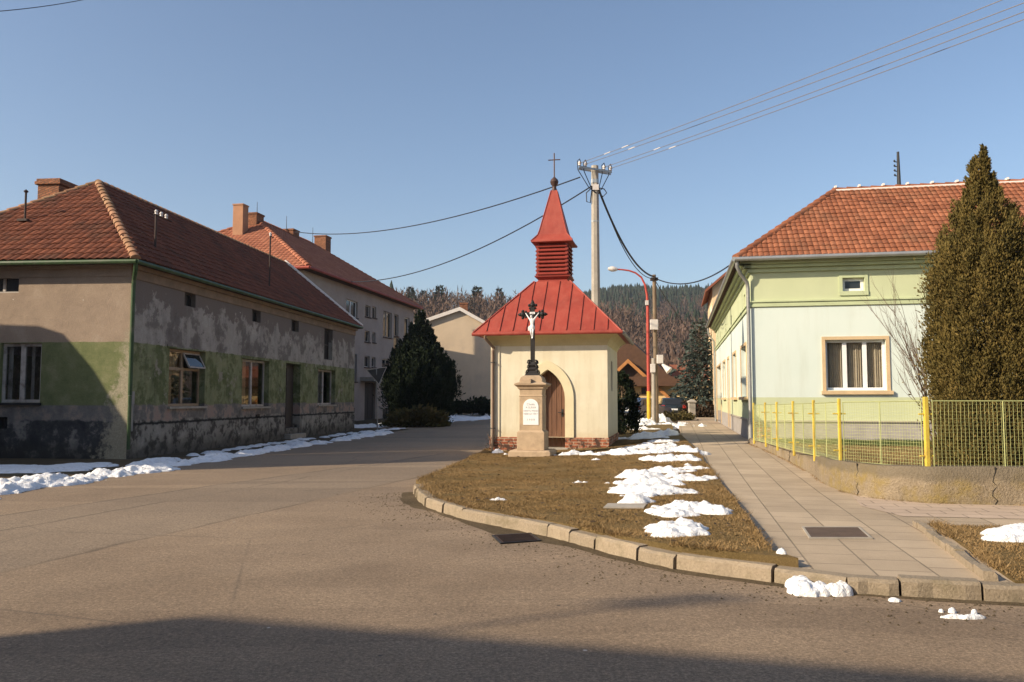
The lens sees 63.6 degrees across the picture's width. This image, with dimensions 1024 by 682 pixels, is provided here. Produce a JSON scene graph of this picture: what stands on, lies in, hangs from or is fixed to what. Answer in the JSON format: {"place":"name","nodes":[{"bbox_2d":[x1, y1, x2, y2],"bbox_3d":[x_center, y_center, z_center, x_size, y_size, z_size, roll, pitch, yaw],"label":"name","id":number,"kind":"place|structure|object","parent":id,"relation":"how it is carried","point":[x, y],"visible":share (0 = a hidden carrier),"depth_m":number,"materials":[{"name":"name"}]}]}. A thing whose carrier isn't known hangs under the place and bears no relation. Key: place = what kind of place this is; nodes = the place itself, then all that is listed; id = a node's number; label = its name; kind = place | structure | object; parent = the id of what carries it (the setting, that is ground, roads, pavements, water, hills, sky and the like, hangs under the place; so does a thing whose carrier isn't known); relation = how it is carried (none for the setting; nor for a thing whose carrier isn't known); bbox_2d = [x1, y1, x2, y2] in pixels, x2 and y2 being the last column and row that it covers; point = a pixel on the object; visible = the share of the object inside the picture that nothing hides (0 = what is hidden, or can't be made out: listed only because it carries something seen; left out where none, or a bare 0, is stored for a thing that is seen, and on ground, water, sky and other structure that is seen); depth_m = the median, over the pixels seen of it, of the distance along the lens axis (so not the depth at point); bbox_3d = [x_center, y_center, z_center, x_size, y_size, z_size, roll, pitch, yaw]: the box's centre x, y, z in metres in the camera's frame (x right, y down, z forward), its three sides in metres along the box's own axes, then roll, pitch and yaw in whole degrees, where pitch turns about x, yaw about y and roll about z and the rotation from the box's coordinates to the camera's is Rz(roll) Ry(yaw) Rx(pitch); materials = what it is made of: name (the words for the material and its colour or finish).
{"place":"outdoors","nodes":[
{"label":"outdoors","id":0,"kind":"place"},
{"bbox_2d":[0,0,80,11],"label":"overhead wire","id":1,"kind":"object","parent":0,"point":[40,6],"visible":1,"depth_m":16.41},
{"bbox_2d":[0,462,117,472],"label":"snow","id":2,"kind":"structure","parent":0,"point":[33,468],"depth_m":19.40,"materials":[{"name":"snow"}]},
{"bbox_2d":[126,457,181,466],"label":"snow","id":3,"kind":"structure","parent":0,"point":[147,461],"depth_m":21.31,"materials":[{"name":"snow"}]},
{"bbox_2d":[0,414,679,478],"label":"ground","id":4,"kind":"structure","parent":0,"point":[43,461],"depth_m":23.20,"materials":[{"name":"soil"}]},
{"bbox_2d":[0,178,362,458],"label":"old house","id":5,"kind":"structure","parent":4,"relation":"on","point":[132,326],"depth_m":25.73,"materials":[{"name":"paint"}]},
{"bbox_2d":[0,278,18,292],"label":"window","id":6,"kind":"structure","parent":5,"relation":"in","point":[7,285],"depth_m":23.83,"materials":[{"name":"black glass"}]},
{"bbox_2d":[0,343,41,404],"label":"window","id":7,"kind":"structure","parent":5,"relation":"in","point":[22,400],"depth_m":23.60,"materials":[{"name":"white glass"}]},
{"bbox_2d":[167,344,208,408],"bbox_3d":[-10.522,1.173,26.425,0.484,1.968,2.634,0,-4,6],"label":"window","id":8,"kind":"structure","parent":5,"relation":"in","point":[193,359],"depth_m":26.47,"materials":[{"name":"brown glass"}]},
{"bbox_2d":[185,293,190,306],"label":"window","id":9,"kind":"structure","parent":5,"relation":"in","point":[187,296],"depth_m":26.82,"materials":[{"name":"black glass"}]},
{"bbox_2d":[252,310,256,321],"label":"window","id":10,"kind":"structure","parent":5,"relation":"in","point":[254,313],"depth_m":32.02,"materials":[{"name":"black glass"}]},
{"bbox_2d":[241,355,271,408],"bbox_3d":[-9.964,1.605,31.673,0.484,1.958,2.794,0,-4,6],"label":"window","id":11,"kind":"structure","parent":5,"relation":"in","point":[244,406],"depth_m":31.62,"materials":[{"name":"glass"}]},
{"bbox_2d":[285,364,293,427],"bbox_3d":[-9.710,2.511,35.489,0.152,3.027,1.719,0,-4,6],"label":"door","id":12,"kind":"structure","parent":5,"relation":"in","point":[289,368],"depth_m":35.87,"materials":[{"name":"wood"}]},
{"bbox_2d":[317,367,336,405],"bbox_3d":[-9.097,2.218,39.873,0.484,1.850,2.842,0,-4,6],"label":"window","id":13,"kind":"structure","parent":5,"relation":"in","point":[320,372],"depth_m":39.86,"materials":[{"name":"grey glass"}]},
{"bbox_2d":[186,428,404,455],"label":"snow","id":14,"kind":"structure","parent":4,"relation":"on","point":[246,447],"depth_m":30.54,"materials":[{"name":"snow"}]},
{"bbox_2d":[218,202,423,420],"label":"apartment house","id":15,"kind":"structure","parent":4,"relation":"on","point":[382,313],"depth_m":57.41,"materials":[{"name":"paint"}]},
{"bbox_2d":[346,299,358,318],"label":"window","id":16,"kind":"structure","parent":15,"relation":"in","point":[350,305],"depth_m":55.89,"materials":[{"name":"glass"}]},
{"bbox_2d":[364,356,370,368],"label":"window","id":17,"kind":"structure","parent":15,"relation":"in","point":[366,357],"depth_m":58.42,"materials":[{"name":"grey glass"}]},
{"bbox_2d":[365,305,371,318],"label":"window","id":18,"kind":"structure","parent":15,"relation":"in","point":[366,307],"depth_m":58.67,"materials":[{"name":"grey glass"}]},
{"bbox_2d":[364,382,372,419],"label":"door","id":19,"kind":"structure","parent":15,"relation":"in","point":[368,410],"depth_m":58.92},
{"bbox_2d":[382,359,389,366],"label":"window","id":20,"kind":"structure","parent":15,"relation":"in","point":[384,361],"depth_m":62.35,"materials":[{"name":"black glass"}]},
{"bbox_2d":[383,311,392,338],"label":"window","id":21,"kind":"structure","parent":15,"relation":"in","point":[386,316],"depth_m":62.78,"materials":[{"name":"grey glass"}]},
{"bbox_2d":[394,314,399,337],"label":"window","id":22,"kind":"structure","parent":15,"relation":"in","point":[395,316],"depth_m":64.85,"materials":[{"name":"clear glass"}]},
{"bbox_2d":[404,317,407,335],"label":"window","id":23,"kind":"structure","parent":15,"relation":"in","point":[405,319],"depth_m":67.35,"materials":[{"name":"white paint"}]},
{"bbox_2d":[367,367,386,429],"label":"give way sign","id":24,"kind":"object","parent":4,"relation":"on","point":[376,374],"visible":0.9,"depth_m":43.41,"materials":[{"name":"metal"}]},
{"bbox_2d":[375,403,451,427],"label":"juniper bush","id":25,"kind":"object","parent":4,"relation":"on","point":[427,416],"visible":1,"depth_m":46.66,"materials":[{"name":"green plant"}]},
{"bbox_2d":[372,309,467,422],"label":"yew tree","id":26,"kind":"object","parent":4,"relation":"on","point":[420,369],"visible":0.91,"depth_m":49.64,"materials":[{"name":"green plant"}]},
{"bbox_2d":[413,295,490,413],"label":"gable house","id":27,"kind":"structure","parent":4,"relation":"on","point":[466,350],"depth_m":72.61,"materials":[{"name":"paint"}]},
{"bbox_2d":[449,413,490,418],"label":"snow","id":28,"kind":"structure","parent":4,"relation":"on","point":[463,415],"depth_m":63.96,"materials":[{"name":"snow"}]},
{"bbox_2d":[449,395,490,415],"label":"juniper bush","id":29,"kind":"object","parent":4,"relation":"on","point":[481,405],"visible":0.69,"depth_m":64.73,"materials":[{"name":"green plant"}]},
{"bbox_2d":[472,153,633,450],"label":"chapel","id":30,"kind":"structure","parent":4,"relation":"on","point":[581,338],"depth_m":23.98,"materials":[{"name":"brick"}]},
{"bbox_2d":[542,370,564,446],"bbox_3d":[1.088,1.952,24.061,0.988,2.223,0.122,-1,-4,11],"label":"door","id":31,"kind":"structure","parent":30,"relation":"in","point":[555,396],"depth_m":24.03,"materials":[{"name":"brown wood"}]},
{"bbox_2d":[617,342,708,401],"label":"chalet house","id":32,"kind":"structure","parent":4,"relation":"on","point":[632,361],"depth_m":78.00,"materials":[{"name":"orange wood"}]},
{"bbox_2d":[644,341,706,364],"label":"thicket","id":33,"kind":"object","parent":4,"relation":"on","point":[668,360],"visible":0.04,"depth_m":97.00,"materials":[{"name":"plant"}]},
{"bbox_2d":[659,409,698,421],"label":"heather bush","id":34,"kind":"object","parent":4,"relation":"on","point":[681,416],"visible":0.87,"depth_m":49.40,"materials":[{"name":"green plant"}]},
{"bbox_2d":[667,318,713,407],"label":"spruce tree","id":35,"kind":"object","parent":4,"relation":"on","point":[694,369],"visible":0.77,"depth_m":59.70,"materials":[{"name":"green plant"}]},
{"bbox_2d":[687,399,696,419],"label":"gatepost","id":36,"kind":"object","parent":4,"relation":"on","point":[691,405],"visible":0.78,"depth_m":51.63,"materials":[{"name":"concrete"}]},
{"bbox_2d":[701,271,726,417],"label":"peach house","id":37,"kind":"structure","parent":4,"relation":"on","point":[711,292],"depth_m":57.57,"materials":[{"name":"paint"}]},
{"bbox_2d":[413,484,1023,602],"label":"kerb","id":38,"kind":"structure","parent":4,"relation":"on","point":[959,588],"depth_m":7.60,"materials":[{"name":"concrete"}]},
{"bbox_2d":[705,152,1023,440],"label":"mint house","id":39,"kind":"structure","parent":4,"relation":"on","point":[793,317],"depth_m":25.03,"materials":[{"name":"paint"}]},
{"bbox_2d":[716,363,721,422],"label":"door","id":40,"kind":"structure","parent":39,"relation":"in","point":[718,365],"depth_m":43.79,"materials":[{"name":"brown wood"}]},
{"bbox_2d":[721,359,725,399],"bbox_3d":[10.390,1.885,40.116,0.350,1.917,2.345,-1,-4,11],"label":"window","id":41,"kind":"structure","parent":39,"relation":"in","point":[724,398],"depth_m":39.08,"materials":[{"name":"white paint"}]},
{"bbox_2d":[727,356,730,427],"bbox_3d":[9.788,2.272,36.785,0.290,3.155,1.318,-1,-4,11],"label":"door","id":42,"kind":"structure","parent":39,"relation":"in","point":[728,356],"depth_m":37.13,"materials":[{"name":"brown wood"}]},
{"bbox_2d":[731,350,736,399],"bbox_3d":[8.941,1.378,32.889,0.350,1.917,2.157,-1,-4,11],"label":"window","id":43,"kind":"structure","parent":39,"relation":"in","point":[732,398],"depth_m":32.03,"materials":[{"name":"white paint"}]},
{"bbox_2d":[738,342,747,399],"bbox_3d":[8.036,1.062,28.376,0.350,1.917,2.703,-1,-4,11],"label":"window","id":44,"kind":"structure","parent":39,"relation":"in","point":[739,398],"depth_m":27.69,"materials":[{"name":"white paint"}]},
{"bbox_2d":[839,274,868,295],"bbox_3d":[10.281,-1.684,24.893,0.824,0.635,0.225,-1,-4,11],"label":"window","id":45,"kind":"structure","parent":39,"relation":"in","point":[850,286],"depth_m":24.87,"materials":[{"name":"white paint"}]},
{"bbox_2d":[821,336,893,393],"bbox_3d":[10.298,0.733,24.770,2.004,1.735,0.434,-1,-4,11],"label":"window","id":46,"kind":"structure","parent":39,"relation":"in","point":[873,353],"depth_m":24.85,"materials":[{"name":"white paint"}]},
{"bbox_2d":[748,438,1023,505],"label":"wall","id":47,"kind":"structure","parent":4,"relation":"on","point":[988,485],"depth_m":11.96,"materials":[{"name":"concrete"}]},
{"bbox_2d":[752,397,1023,465],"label":"wire fence","id":48,"kind":"object","parent":47,"relation":"on","point":[776,442],"visible":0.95,"depth_m":13.55,"materials":[{"name":"metal"}]},
{"bbox_2d":[416,448,489,478],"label":"grass","id":49,"kind":"structure","parent":0,"point":[431,473],"depth_m":18.15,"materials":[{"name":"plant"}]},
{"bbox_2d":[0,419,1023,681],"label":"road","id":50,"kind":"structure","parent":0,"point":[292,565],"depth_m":6.67,"materials":[{"name":"asphalt"}]},
{"bbox_2d":[0,462,180,498],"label":"snow","id":51,"kind":"structure","parent":50,"relation":"on","point":[14,484],"depth_m":15.93,"materials":[{"name":"snow"}]},
{"bbox_2d":[150,430,392,466],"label":"snow","id":52,"kind":"structure","parent":50,"relation":"on","point":[218,457],"depth_m":25.06,"materials":[{"name":"snow"}]},
{"bbox_2d":[354,415,490,427],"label":"snow","id":53,"kind":"structure","parent":50,"relation":"on","point":[371,425],"depth_m":55.75,"materials":[{"name":"snow"}]},
{"bbox_2d":[492,532,540,543],"bbox_3d":[0.050,2.320,9.717,0.499,0.024,0.632,1,-4,-11],"label":"drain grate","id":54,"kind":"object","parent":50,"relation":"on","point":[514,538],"visible":1,"depth_m":9.65,"materials":[{"name":"metal"}]},
{"bbox_2d":[624,398,671,417],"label":"parked car","id":55,"kind":"object","parent":50,"relation":"on","point":[643,407],"visible":0.19,"depth_m":54.00,"materials":[{"name":"blue paint"}]},
{"bbox_2d":[659,398,685,412],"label":"parked car","id":56,"kind":"object","parent":50,"relation":"on","point":[673,403],"visible":0.24,"depth_m":58.00,"materials":[{"name":"grey paint"}]},
{"bbox_2d":[336,492,1023,641],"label":"grit","id":57,"kind":"object","parent":50,"relation":"on","point":[664,575],"visible":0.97,"depth_m":7.58,"materials":[{"name":"gravel"}]},
{"bbox_2d":[400,492,1023,605],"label":"gutter dirt","id":58,"kind":"structure","parent":50,"relation":"on","point":[410,499],"depth_m":8.54,"materials":[{"name":"soil"}]},
{"bbox_2d":[785,575,852,596],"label":"snow","id":59,"kind":"structure","parent":50,"relation":"on","point":[802,585],"depth_m":6.94,"materials":[{"name":"snow"}]},
{"bbox_2d":[888,597,900,601],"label":"snow","id":60,"kind":"structure","parent":50,"relation":"on","point":[892,599],"depth_m":6.73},
{"bbox_2d":[938,607,985,619],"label":"snow","id":61,"kind":"structure","parent":50,"relation":"on","point":[973,615],"depth_m":6.22,"materials":[{"name":"snow"}]},
{"bbox_2d":[0,0,1023,305],"label":"sky","id":62,"kind":"structure","parent":0,"point":[336,117],"materials":[{"name":"blue"}]},
{"bbox_2d":[413,307,703,357],"bbox_3d":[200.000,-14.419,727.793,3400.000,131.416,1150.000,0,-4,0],"label":"hills","id":63,"kind":"structure","parent":0,"point":[658,344],"depth_m":266.07,"materials":[{"name":"plant"}]},
{"bbox_2d":[406,286,417,312],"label":"skyline conifer","id":64,"kind":"object","parent":63,"relation":"on","point":[411,293],"visible":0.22,"depth_m":301.38,"materials":[{"name":"plant"}]},
{"bbox_2d":[428,284,447,315],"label":"skyline conifer","id":65,"kind":"object","parent":63,"relation":"on","point":[440,290],"visible":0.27,"depth_m":301.10,"materials":[{"name":"plant"}]},
{"bbox_2d":[468,286,484,316],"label":"skyline conifer","id":66,"kind":"object","parent":63,"relation":"on","point":[475,289],"visible":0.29,"depth_m":301.10,"materials":[{"name":"plant"}]},
{"bbox_2d":[491,287,504,314],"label":"skyline conifer","id":67,"kind":"object","parent":63,"relation":"on","point":[502,294],"visible":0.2,"depth_m":311.38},
{"bbox_2d":[393,286,707,360],"bbox_3d":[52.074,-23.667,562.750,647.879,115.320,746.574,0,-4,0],"label":"bare wood","id":68,"kind":"object","parent":63,"relation":"on","point":[621,319],"visible":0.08,"depth_m":281.25,"materials":[{"name":"plant"}]},
{"bbox_2d":[584,283,711,342],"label":"conifer forest","id":69,"kind":"object","parent":63,"relation":"on","point":[672,292],"visible":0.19,"depth_m":632.44,"materials":[{"name":"plant"}]},
{"bbox_2d":[412,422,798,566],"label":"lawn","id":70,"kind":"structure","parent":0,"point":[776,558],"depth_m":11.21,"materials":[{"name":"plant"}]},
{"bbox_2d":[485,429,497,450],"bbox_3d":[-0.576,2.888,23.494,0.370,0.732,0.368,1,-4,-17],"label":"rose bush","id":71,"kind":"object","parent":70,"relation":"on","point":[492,444],"visible":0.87,"depth_m":23.47,"materials":[{"name":"brown plant"}]},
{"bbox_2d":[508,300,556,456],"bbox_3d":[0.542,0.992,21.533,1.098,4.146,1.098,-1,-4,11],"label":"wayside crucifix","id":72,"kind":"object","parent":70,"relation":"on","point":[532,385],"visible":1,"depth_m":21.18,"materials":[{"name":"stone"}]},
{"bbox_2d":[554,449,612,455],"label":"snow","id":73,"kind":"structure","parent":70,"relation":"on","point":[572,452],"depth_m":20.90,"materials":[{"name":"snow"}]},
{"bbox_2d":[424,442,754,542],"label":"dead leaves","id":74,"kind":"object","parent":70,"relation":"on","point":[591,488],"visible":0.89,"depth_m":13.39,"materials":[{"name":"plant"}]},
{"bbox_2d":[490,458,690,500],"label":"snow","id":75,"kind":"structure","parent":70,"relation":"on","point":[578,481],"depth_m":14.69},
{"bbox_2d":[577,159,611,307],"bbox_3d":[3.282,-1.549,32.145,1.743,11.032,0.524,2,-4,-26],"label":"electricity pole","id":76,"kind":"object","parent":70,"relation":"on","point":[594,170],"visible":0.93,"depth_m":32.26,"materials":[{"name":"concrete"}]},
{"bbox_2d":[298,177,579,234],"bbox_3d":[-6.368,-7.063,45.432,0.052,3.291,31.930,3,-5,-34],"label":"overhead wire","id":77,"kind":"object","parent":76,"relation":"attached to","point":[453,216],"visible":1,"depth_m":39.66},
{"bbox_2d":[351,186,591,281],"bbox_3d":[-3.771,-4.623,43.102,0.051,1.426,25.667,3,-5,-32],"label":"overhead wire","id":78,"kind":"object","parent":76,"relation":"attached to","point":[476,249],"visible":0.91,"depth_m":39.69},
{"bbox_2d":[598,189,653,276],"bbox_3d":[5.309,-4.586,37.281,0.086,2.133,10.784,-2,-4,21],"label":"overhead wire","id":79,"kind":"object","parent":76,"relation":"attached to","point":[622,242],"visible":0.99,"depth_m":35.39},
{"bbox_2d":[612,224,653,278],"bbox_3d":[5.316,-4.587,37.309,0.038,2.486,10.746,-2,-4,21],"label":"overhead wire","id":80,"kind":"object","parent":76,"relation":"attached to","point":[627,255],"visible":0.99,"depth_m":36.77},
{"bbox_2d":[581,0,1001,162],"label":"overhead wire","id":81,"kind":"object","parent":76,"relation":"attached to","point":[811,75],"visible":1,"depth_m":22.96,"materials":[{"name":"metal"}]},
{"bbox_2d":[587,3,1022,163],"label":"overhead wire","id":82,"kind":"object","parent":76,"relation":"attached to","point":[827,77],"visible":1,"depth_m":22.62,"materials":[{"name":"metal"}]},
{"bbox_2d":[606,11,1023,166],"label":"overhead wire","id":83,"kind":"object","parent":76,"relation":"attached to","point":[835,83],"visible":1,"depth_m":22.92,"materials":[{"name":"metal"}]},
{"bbox_2d":[613,19,1023,167],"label":"overhead wire","id":84,"kind":"object","parent":76,"relation":"attached to","point":[835,89],"visible":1,"depth_m":23.25,"materials":[{"name":"metal"}]},
{"bbox_2d":[603,503,646,508],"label":"stone slab","id":85,"kind":"structure","parent":70,"relation":"on","point":[626,505],"depth_m":11.12,"materials":[{"name":"stone"}]},
{"bbox_2d":[608,266,650,419],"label":"street lamp","id":86,"kind":"object","parent":70,"relation":"on","point":[612,268],"visible":0.95,"depth_m":43.05,"materials":[{"name":"metal"}]},
{"bbox_2d":[617,370,645,434],"bbox_3d":[4.145,2.415,30.374,1.581,2.716,1.592,-2,-4,23],"label":"thuja bush","id":87,"kind":"object","parent":70,"relation":"on","point":[631,422],"visible":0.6,"depth_m":30.06,"materials":[{"name":"green plant"}]},
{"bbox_2d":[618,426,678,439],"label":"snow","id":88,"kind":"structure","parent":70,"relation":"on","point":[667,432],"depth_m":27.10,"materials":[{"name":"snow"}]},
{"bbox_2d":[602,439,717,503],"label":"snow","id":89,"kind":"structure","parent":70,"relation":"on","point":[640,486],"depth_m":14.85,"materials":[{"name":"snow"}]},
{"bbox_2d":[650,274,671,422],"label":"wooden pole","id":90,"kind":"object","parent":70,"relation":"on","point":[657,359],"visible":0.97,"depth_m":41.85,"materials":[{"name":"brown wood"}]},
{"bbox_2d":[656,282,710,353],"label":"overhead wire","id":91,"kind":"object","parent":90,"relation":"attached to","point":[678,316],"visible":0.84,"depth_m":47.56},
{"bbox_2d":[655,265,728,284],"bbox_3d":[8.149,-3.060,37.759,0.057,0.971,9.058,1,-4,-10],"label":"overhead wire","id":92,"kind":"object","parent":90,"relation":"attached to","point":[695,281],"visible":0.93,"depth_m":36.86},
{"bbox_2d":[625,413,705,428],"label":"snow","id":93,"kind":"structure","parent":70,"relation":"on","point":[662,418],"depth_m":40.79,"materials":[{"name":"snow"}]},
{"bbox_2d":[644,500,732,537],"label":"snow","id":94,"kind":"structure","parent":70,"relation":"on","point":[680,525],"depth_m":10.07,"materials":[{"name":"snow"}]},
{"bbox_2d":[690,447,774,548],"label":"grass","id":95,"kind":"structure","parent":70,"relation":"on","point":[737,511],"depth_m":10.20,"materials":[{"name":"plant"}]},
{"bbox_2d":[776,548,785,553],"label":"snow","id":96,"kind":"structure","parent":70,"relation":"on","point":[780,551],"depth_m":7.62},
{"bbox_2d":[763,437,931,446],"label":"grass","id":97,"kind":"structure","parent":0,"point":[904,441],"depth_m":22.04,"materials":[{"name":"plant"}]},
{"bbox_2d":[678,417,1023,582],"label":"pavement","id":98,"kind":"structure","parent":0,"point":[785,500],"depth_m":10.36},
{"bbox_2d":[677,399,714,417],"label":"hedge","id":99,"kind":"object","parent":98,"relation":"on","point":[703,411],"visible":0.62,"depth_m":57.22,"materials":[{"name":"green plant"}]},
{"bbox_2d":[802,526,872,538],"bbox_3d":[3.633,2.151,9.269,0.876,0.021,0.782,0,-4,0],"label":"manhole cover","id":100,"kind":"object","parent":98,"relation":"on","point":[835,532],"visible":1,"depth_m":9.24,"materials":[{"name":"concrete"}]},
{"bbox_2d":[747,443,1023,505],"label":"grass","id":101,"kind":"structure","parent":98,"relation":"on","point":[842,491],"depth_m":13.17,"materials":[{"name":"plant"}]},
{"bbox_2d":[912,520,997,580],"bbox_3d":[4.420,2.107,8.341,0.151,0.184,2.998,-1,-4,16],"label":"kerb edging","id":102,"kind":"object","parent":98,"relation":"on","point":[983,572],"visible":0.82,"depth_m":7.83,"materials":[{"name":"concrete"}]},
{"bbox_2d":[761,438,973,464],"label":"garden lawn","id":103,"kind":"structure","parent":0,"point":[890,449],"depth_m":18.62,"materials":[{"name":"plant"}]},
{"bbox_2d":[859,271,936,454],"bbox_3d":[7.776,0.515,16.457,1.524,4.093,1.712,-2,-4,24],"label":"bare shrub","id":104,"kind":"object","parent":103,"relation":"on","point":[912,348],"visible":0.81,"depth_m":16.49,"materials":[{"name":"plant"}]},
{"bbox_2d":[902,143,1023,465],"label":"thuja tree","id":105,"kind":"object","parent":103,"relation":"on","point":[974,274],"visible":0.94,"depth_m":14.17,"materials":[{"name":"green plant"}]},
{"bbox_2d":[853,496,1023,518],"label":"footpath","id":106,"kind":"structure","parent":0,"point":[902,508],"depth_m":11.13,"materials":[{"name":"concrete"}]},
{"bbox_2d":[922,517,1023,583],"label":"grass verge","id":107,"kind":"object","parent":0,"point":[1010,555],"depth_m":8.05,"materials":[{"name":"plant"}]},
{"bbox_2d":[980,523,1023,541],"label":"snow","id":108,"kind":"structure","parent":107,"relation":"on","point":[1011,533],"depth_m":8.81,"materials":[{"name":"snow"}]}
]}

